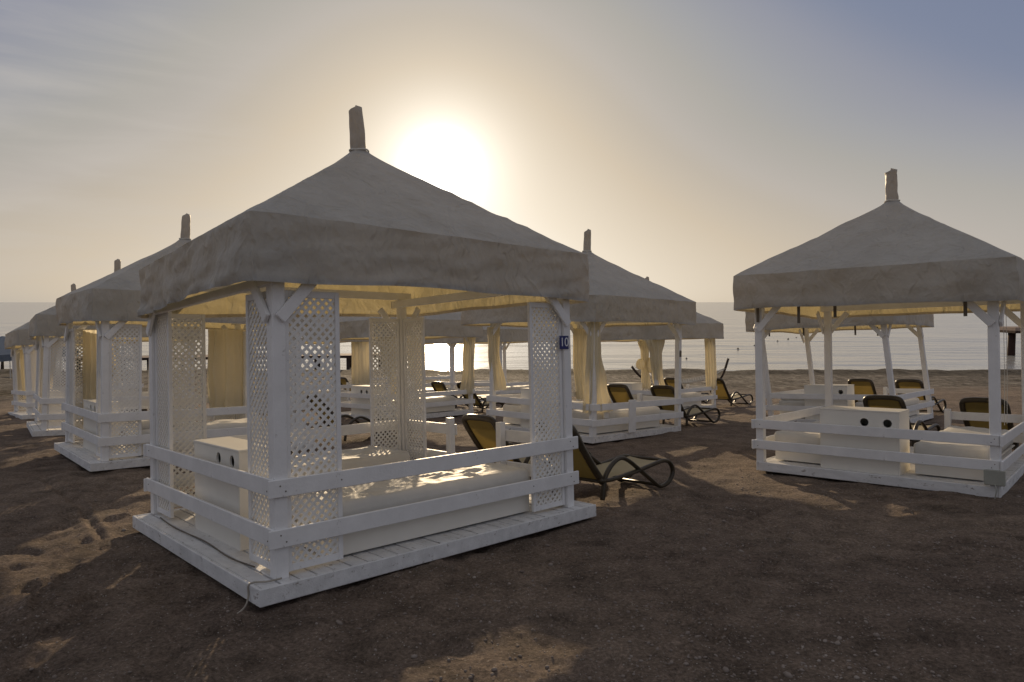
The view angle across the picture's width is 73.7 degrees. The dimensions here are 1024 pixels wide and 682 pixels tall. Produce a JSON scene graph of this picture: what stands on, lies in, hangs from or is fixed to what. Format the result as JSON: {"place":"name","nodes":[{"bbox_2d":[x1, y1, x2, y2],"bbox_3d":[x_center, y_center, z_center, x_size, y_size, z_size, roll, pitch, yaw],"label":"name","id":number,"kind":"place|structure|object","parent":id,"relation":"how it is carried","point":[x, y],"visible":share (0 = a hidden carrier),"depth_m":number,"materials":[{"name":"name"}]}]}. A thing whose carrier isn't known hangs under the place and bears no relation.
{"place":"outdoors","nodes":[
{"label":"outdoors","id":0,"kind":"place"},
{"bbox_2d":[0,302,1020,370],"bbox_3d":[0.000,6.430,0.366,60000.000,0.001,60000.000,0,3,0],"label":"sea","id":1,"kind":"structure","parent":0,"point":[956,341],"depth_m":92.89,"materials":[{"name":"grey liquid"}]},
{"bbox_2d":[64,353,381,369],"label":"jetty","id":2,"kind":"object","parent":1,"relation":"in","point":[348,356],"visible":0.08,"depth_m":65.15,"materials":[{"name":"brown wood"}]},
{"bbox_2d":[1000,326,1020,355],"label":"pier","id":3,"kind":"structure","parent":1,"relation":"in","point":[1012,331],"depth_m":82.29,"materials":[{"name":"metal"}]},
{"bbox_2d":[0,368,1023,681],"bbox_3d":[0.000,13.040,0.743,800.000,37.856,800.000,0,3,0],"label":"ground","id":4,"kind":"structure","parent":0,"point":[34,532],"depth_m":4.89,"materials":[{"name":"brown sand"}]},
{"bbox_2d":[0,336,78,386],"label":"pavilion","id":5,"kind":"structure","parent":4,"relation":"on","point":[5,354],"depth_m":31.51,"materials":[{"name":"white fabric"}]},
{"bbox_2d":[4,283,146,418],"bbox_3d":[-14.188,0.267,22.198,3.559,4.296,3.178,-2,-1,-43],"label":"beach cabana","id":6,"kind":"object","parent":4,"relation":"on","point":[17,338],"visible":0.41,"depth_m":20.91,"materials":[{"name":"white wood"}]},
{"bbox_2d":[20,349,42,398],"bbox_3d":[-15.681,1.082,22.397,0.717,1.612,0.332,-2,-1,-43],"label":"curtain","id":7,"kind":"object","parent":6,"relation":"hanging from","point":[22,370],"visible":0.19,"depth_m":22.18,"materials":[{"name":"beige fabric"}]},
{"bbox_2d":[26,259,200,436],"bbox_3d":[-9.838,0.092,16.950,3.538,4.296,3.183,2,-3,-37],"label":"beach cabana","id":8,"kind":"object","parent":4,"relation":"on","point":[46,327],"visible":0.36,"depth_m":15.04,"materials":[{"name":"white wood"}]},
{"bbox_2d":[43,339,58,387],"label":"curtain","id":9,"kind":"object","parent":8,"relation":"hanging from","point":[52,359],"visible":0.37,"depth_m":15.11,"materials":[{"name":"beige fabric"}]},
{"bbox_2d":[49,390,61,425],"bbox_3d":[-10.866,1.584,16.126,0.330,0.805,1.072,2,-3,-37],"label":"storage box","id":10,"kind":"object","parent":8,"relation":"on","point":[56,408],"visible":0.02,"depth_m":15.73,"materials":[{"name":"white wood"}]},
{"bbox_2d":[54,213,314,471],"bbox_3d":[-5.809,-0.134,12.097,3.524,4.296,3.183,1,-1,-42],"label":"beach cabana","id":11,"kind":"object","parent":4,"relation":"on","point":[108,305],"visible":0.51,"depth_m":10.34,"materials":[{"name":"white wood"}]},
{"bbox_2d":[82,330,115,424],"bbox_3d":[-7.514,0.654,12.394,0.580,1.722,0.368,-6,7,-63],"label":"curtain","id":12,"kind":"object","parent":11,"relation":"hanging from","point":[89,361],"visible":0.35,"depth_m":12.24,"materials":[{"name":"beige fabric"}]},
{"bbox_2d":[83,399,119,453],"bbox_3d":[-6.760,1.382,11.226,0.330,0.805,1.072,1,-1,-42],"label":"storage box","id":13,"kind":"object","parent":11,"relation":"on","point":[89,425],"visible":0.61,"depth_m":11.06,"materials":[{"name":"white wood"}]},
{"bbox_2d":[124,418,267,454],"bbox_3d":[-5.182,1.516,11.360,2.150,0.490,0.780,1,-1,-42],"label":"daybed","id":14,"kind":"object","parent":11,"relation":"on","point":[225,423],"visible":0.22,"depth_m":11.17,"materials":[{"name":"white fabric"}]},
{"bbox_2d":[207,329,256,407],"bbox_3d":[-5.715,0.628,13.963,0.996,1.710,0.478,1,-1,-42],"label":"curtain","id":15,"kind":"object","parent":11,"relation":"hanging from","point":[225,371],"visible":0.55,"depth_m":13.71,"materials":[{"name":"beige fabric"}]},
{"bbox_2d":[256,317,368,407],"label":"beach cabana","id":16,"kind":"object","parent":4,"relation":"on","point":[348,385],"visible":0.08,"depth_m":23.32,"materials":[{"name":"white wood"}]},
{"bbox_2d":[301,389,346,402],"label":"daybed","id":17,"kind":"object","parent":16,"relation":"on","point":[327,399],"visible":0.1,"depth_m":23.16,"materials":[{"name":"white fabric"}]},
{"bbox_2d":[351,342,369,385],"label":"curtain","id":18,"kind":"object","parent":16,"relation":"hanging from","point":[360,373],"visible":0.91,"depth_m":23.71,"materials":[{"name":"beige fabric"}]},
{"bbox_2d":[340,377,350,390],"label":"sun lounger","id":19,"kind":"object","parent":4,"relation":"on","point":[343,380],"visible":0.17,"depth_m":25.35,"materials":[{"name":"yellow fabric"}]},
{"bbox_2d":[307,394,397,440],"bbox_3d":[-3.054,1.471,13.466,1.889,0.938,0.662,0,-1,-43],"label":"sun lounger","id":20,"kind":"object","parent":4,"relation":"on","point":[344,415],"visible":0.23,"depth_m":13.14,"materials":[{"name":"yellow plastic"}]},
{"bbox_2d":[133,105,595,613],"bbox_3d":[-1.571,-0.236,6.807,3.674,4.296,3.170,0,-1,-43],"label":"beach cabana","id":21,"kind":"object","parent":4,"relation":"on","point":[358,230],"visible":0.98,"depth_m":5.71,"materials":[{"name":"white wood"}]},
{"bbox_2d":[193,437,268,550],"bbox_3d":[-2.423,1.293,5.959,0.330,0.805,1.072,0,-1,-43],"label":"storage box","id":22,"kind":"object","parent":21,"relation":"on","point":[232,452],"visible":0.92,"depth_m":5.76,"materials":[{"name":"white wood"}]},
{"bbox_2d":[291,445,409,476],"bbox_3d":[-2.177,1.460,7.483,2.050,0.478,0.830,0,-1,-43],"label":"daybed","id":23,"kind":"object","parent":21,"relation":"on","point":[366,456],"visible":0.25,"depth_m":7.61,"materials":[{"name":"white fabric"}]},
{"bbox_2d":[291,463,529,554],"bbox_3d":[-0.846,1.420,6.119,2.150,0.448,0.780,0,-1,-43],"label":"daybed","id":24,"kind":"object","parent":21,"relation":"on","point":[364,498],"visible":0.44,"depth_m":5.79,"materials":[{"name":"white fabric"}]},
{"bbox_2d":[320,311,482,418],"bbox_3d":[-3.137,0.062,19.351,3.438,4.296,3.255,0,-1,-45],"label":"beach cabana","id":25,"kind":"object","parent":4,"relation":"on","point":[445,325],"visible":0.26,"depth_m":18.49,"materials":[{"name":"white wood"}]},
{"bbox_2d":[351,385,384,415],"bbox_3d":[-3.939,1.607,18.638,0.490,0.775,0.942,0,-1,-45],"label":"storage box","id":26,"kind":"object","parent":25,"relation":"on","point":[362,389],"visible":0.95,"depth_m":18.46,"materials":[{"name":"white wood"}]},
{"bbox_2d":[377,337,396,393],"bbox_3d":[-3.118,0.689,17.505,0.729,1.568,0.364,0,-1,-45],"label":"curtain","id":27,"kind":"object","parent":25,"relation":"hanging from","point":[388,365],"visible":0.23,"depth_m":17.36,"materials":[{"name":"beige fabric"}]},
{"bbox_2d":[377,395,454,415],"bbox_3d":[-2.592,1.737,18.618,2.150,0.415,0.780,0,-1,-45],"label":"daybed","id":28,"kind":"object","parent":25,"relation":"on","point":[439,399],"visible":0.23,"depth_m":18.68,"materials":[{"name":"white fabric"}]},
{"bbox_2d":[460,337,475,394],"bbox_3d":[-1.268,0.703,19.340,0.505,1.607,0.362,0,-1,-45],"label":"curtain","id":29,"kind":"object","parent":25,"relation":"hanging from","point":[467,382],"visible":0.96,"depth_m":19.23,"materials":[{"name":"beige fabric"}]},
{"bbox_2d":[373,338,451,392],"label":"beach cabana","id":30,"kind":"object","parent":4,"relation":"on","point":[430,342],"visible":0.06,"depth_m":30.66,"materials":[{"name":"white wood"}]},
{"bbox_2d":[431,381,487,408],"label":"sun lounger","id":31,"kind":"object","parent":4,"relation":"on","point":[438,386],"visible":0.29,"depth_m":20.88,"materials":[{"name":"yellow fabric"}]},
{"bbox_2d":[457,382,503,412],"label":"sun lounger","id":32,"kind":"object","parent":4,"relation":"on","point":[478,402],"visible":0.38,"depth_m":20.08,"materials":[{"name":"yellow plastic"}]},
{"bbox_2d":[441,326,555,401],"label":"beach cabana","id":33,"kind":"object","parent":4,"relation":"on","point":[509,336],"visible":0.26,"depth_m":25.11,"materials":[{"name":"white wood"}]},
{"bbox_2d":[496,385,528,394],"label":"daybed","id":34,"kind":"object","parent":33,"relation":"on","point":[509,388],"visible":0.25,"depth_m":25.23,"materials":[{"name":"white fabric"}]},
{"bbox_2d":[0,463,1023,681],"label":"pebbles","id":35,"kind":"object","parent":4,"relation":"on","point":[724,669],"visible":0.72,"depth_m":4.35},
{"bbox_2d":[462,414,591,465],"bbox_3d":[0.225,1.372,9.055,1.889,0.938,0.662,0,-1,-45],"label":"sun lounger","id":36,"kind":"object","parent":4,"relation":"on","point":[480,430],"visible":0.26,"depth_m":8.54,"materials":[{"name":"yellow fabric"}]},
{"bbox_2d":[461,229,695,444],"bbox_3d":[1.364,-0.188,14.332,3.462,4.296,3.704,1,-1,-44],"label":"beach cabana","id":37,"kind":"object","parent":4,"relation":"on","point":[619,296],"visible":0.63,"depth_m":13.34,"materials":[{"name":"white wood"}]},
{"bbox_2d":[487,327,505,390],"bbox_3d":[-0.312,0.373,14.223,0.415,1.337,0.286,-2,4,-25],"label":"curtain","id":38,"kind":"object","parent":37,"relation":"hanging from","point":[494,359],"visible":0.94,"depth_m":14.11,"materials":[{"name":"beige fabric"}]},
{"bbox_2d":[520,388,554,427],"bbox_3d":[0.667,1.332,13.477,0.490,0.775,0.942,1,-1,-44],"label":"storage box","id":39,"kind":"object","parent":37,"relation":"on","point":[525,408],"visible":0.08,"depth_m":13.55,"materials":[{"name":"white wood"}]},
{"bbox_2d":[503,400,582,424],"bbox_3d":[0.748,1.473,14.677,2.050,0.490,0.680,1,-1,-44],"label":"daybed","id":40,"kind":"object","parent":37,"relation":"on","point":[512,408],"visible":0.13,"depth_m":14.03,"materials":[{"name":"white fabric"}]},
{"bbox_2d":[573,329,586,399],"bbox_3d":[1.608,0.549,16.084,0.392,1.663,0.340,1,-1,-44],"label":"curtain","id":41,"kind":"object","parent":37,"relation":"hanging from","point":[579,348],"visible":0.92,"depth_m":15.98,"materials":[{"name":"beige fabric"}]},
{"bbox_2d":[583,322,612,413],"bbox_3d":[1.595,0.490,12.516,0.801,1.643,0.395,1,-1,-44],"label":"curtain","id":42,"kind":"object","parent":37,"relation":"hanging from","point":[603,396],"visible":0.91,"depth_m":12.23,"materials":[{"name":"beige fabric"}]},
{"bbox_2d":[572,406,659,433],"bbox_3d":[2.009,1.508,13.448,2.150,0.417,0.780,1,-1,-44],"label":"daybed","id":43,"kind":"object","parent":37,"relation":"on","point":[616,413],"visible":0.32,"depth_m":12.95,"materials":[{"name":"white fabric"}]},
{"bbox_2d":[537,420,674,500],"bbox_3d":[1.118,1.339,8.105,1.889,0.937,0.662,0,-1,-43],"label":"sun lounger","id":44,"kind":"object","parent":4,"relation":"on","point":[590,470],"visible":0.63,"depth_m":7.88,"materials":[{"name":"brown plastic"}]},
{"bbox_2d":[607,384,669,419],"bbox_3d":[3.066,1.449,16.268,1.889,0.937,0.662,0,-1,-43],"label":"sun lounger","id":45,"kind":"object","parent":4,"relation":"on","point":[619,393],"visible":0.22,"depth_m":15.72,"materials":[{"name":"yellow fabric"}]},
{"bbox_2d":[600,277,723,408],"bbox_3d":[4.308,0.108,21.424,3.460,4.296,3.284,-1,-1,-40],"label":"beach cabana","id":46,"kind":"object","parent":4,"relation":"on","point":[706,327],"visible":0.27,"depth_m":20.38,"materials":[{"name":"white wood"}]},
{"bbox_2d":[609,382,641,399],"bbox_3d":[3.457,1.659,20.793,0.490,0.775,0.942,-1,-1,-40],"label":"storage box","id":47,"kind":"object","parent":46,"relation":"on","point":[634,386],"visible":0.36,"depth_m":20.42,"materials":[{"name":"white wood"}]},
{"bbox_2d":[636,341,651,388],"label":"curtain","id":48,"kind":"object","parent":46,"relation":"hanging from","point":[643,364],"visible":0.85,"depth_m":23.20,"materials":[{"name":"beige fabric"}]},
{"bbox_2d":[646,339,664,384],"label":"curtain","id":49,"kind":"object","parent":46,"relation":"hanging from","point":[655,347],"visible":0.83,"depth_m":19.43,"materials":[{"name":"beige fabric"}]},
{"bbox_2d":[644,392,700,406],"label":"daybed","id":50,"kind":"object","parent":46,"relation":"on","point":[690,395],"visible":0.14,"depth_m":20.69,"materials":[{"name":"white fabric"}]},
{"bbox_2d":[704,339,716,388],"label":"curtain","id":51,"kind":"object","parent":46,"relation":"hanging from","point":[710,365],"visible":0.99,"depth_m":21.10,"materials":[{"name":"beige fabric"}]},
{"bbox_2d":[631,358,728,391],"bbox_3d":[6.479,1.395,26.420,3.728,1.513,1.400,0,3,8],"label":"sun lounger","id":52,"kind":"object","parent":4,"relation":"on","point":[689,381],"visible":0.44,"depth_m":26.20,"materials":[{"name":"brown fabric"}]},
{"bbox_2d":[650,385,720,425],"bbox_3d":[3.914,1.423,15.393,1.889,0.937,0.662,0,-1,-43],"label":"sun lounger","id":53,"kind":"object","parent":4,"relation":"on","point":[695,410],"visible":0.75,"depth_m":15.01,"materials":[{"name":"yellow plastic"}]},
{"bbox_2d":[664,378,708,402],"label":"sun lounger","id":54,"kind":"object","parent":4,"relation":"on","point":[669,381],"visible":0.24,"depth_m":22.85,"materials":[{"name":"yellow fabric"}]},
{"bbox_2d":[710,378,752,405],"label":"sun lounger","id":55,"kind":"object","parent":4,"relation":"on","point":[722,392],"visible":0.73,"depth_m":21.63,"materials":[{"name":"yellow fabric"}]},
{"bbox_2d":[745,312,934,422],"bbox_3d":[7.825,-0.150,16.273,3.275,4.296,3.488,-3,-3,44],"label":"beach cabana","id":56,"kind":"object","parent":4,"relation":"on","point":[805,327],"visible":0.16,"depth_m":15.71,"materials":[{"name":"white wood"}]},
{"bbox_2d":[779,399,804,417],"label":"daybed","id":57,"kind":"object","parent":56,"relation":"on","point":[791,402],"visible":0.15,"depth_m":16.04,"materials":[{"name":"white fabric"}]},
{"bbox_2d":[804,384,854,418],"bbox_3d":[7.224,1.385,15.536,0.942,0.775,0.490,-3,-3,44],"label":"storage box","id":58,"kind":"object","parent":56,"relation":"on","point":[837,389],"visible":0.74,"depth_m":15.43,"materials":[{"name":"white wood"}]},
{"bbox_2d":[855,397,918,415],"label":"daybed","id":59,"kind":"object","parent":56,"relation":"on","point":[911,401],"visible":0.09,"depth_m":15.51,"materials":[{"name":"white fabric"}]},
{"bbox_2d":[848,378,876,402],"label":"sun lounger","id":60,"kind":"object","parent":4,"relation":"on","point":[864,386],"visible":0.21,"depth_m":17.72,"materials":[{"name":"yellow fabric"}]},
{"bbox_2d":[733,168,1023,498],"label":"beach cabana","id":61,"kind":"object","parent":4,"relation":"on","point":[892,255],"visible":0.95,"depth_m":8.51,"materials":[{"name":"white wood"}]},
{"bbox_2d":[775,421,820,463],"bbox_3d":[4.562,1.433,10.005,0.680,0.415,2.050,-1,-1,43],"label":"daybed","id":62,"kind":"object","parent":61,"relation":"on","point":[812,438],"visible":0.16,"depth_m":9.28,"materials":[{"name":"white fabric"}]},
{"bbox_2d":[819,406,909,475],"bbox_3d":[4.541,1.259,8.803,0.942,0.775,0.490,-1,-1,43],"label":"storage box","id":63,"kind":"object","parent":61,"relation":"on","point":[871,417],"visible":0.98,"depth_m":8.61,"materials":[{"name":"white wood"}]},
{"bbox_2d":[914,425,1014,480],"bbox_3d":[5.886,1.407,8.845,0.780,0.415,2.150,-1,-1,43],"label":"daybed","id":64,"kind":"object","parent":61,"relation":"on","point":[954,449],"visible":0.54,"depth_m":8.13,"materials":[{"name":"white fabric"}]},
{"bbox_2d":[863,395,940,446],"bbox_3d":[6.691,1.344,11.704,1.889,0.937,0.662,0,-1,-43],"label":"sun lounger","id":65,"kind":"object","parent":4,"relation":"on","point":[885,401],"visible":0.34,"depth_m":11.18,"materials":[{"name":"yellow fabric"}]},
{"bbox_2d":[895,379,946,412],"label":"sun lounger","id":66,"kind":"object","parent":4,"relation":"on","point":[909,384],"visible":0.42,"depth_m":17.01,"materials":[{"name":"yellow fabric"}]},
{"bbox_2d":[959,397,1021,449],"bbox_3d":[7.688,1.306,10.780,1.889,0.937,0.662,0,-1,-43],"label":"sun lounger","id":67,"kind":"object","parent":4,"relation":"on","point":[975,404],"visible":0.27,"depth_m":10.26,"materials":[{"name":"yellow fabric"}]},
{"bbox_2d":[0,0,1023,301],"label":"sky","id":68,"kind":"structure","parent":0,"point":[698,144],"materials":[{"name":"grey"}]}
]}

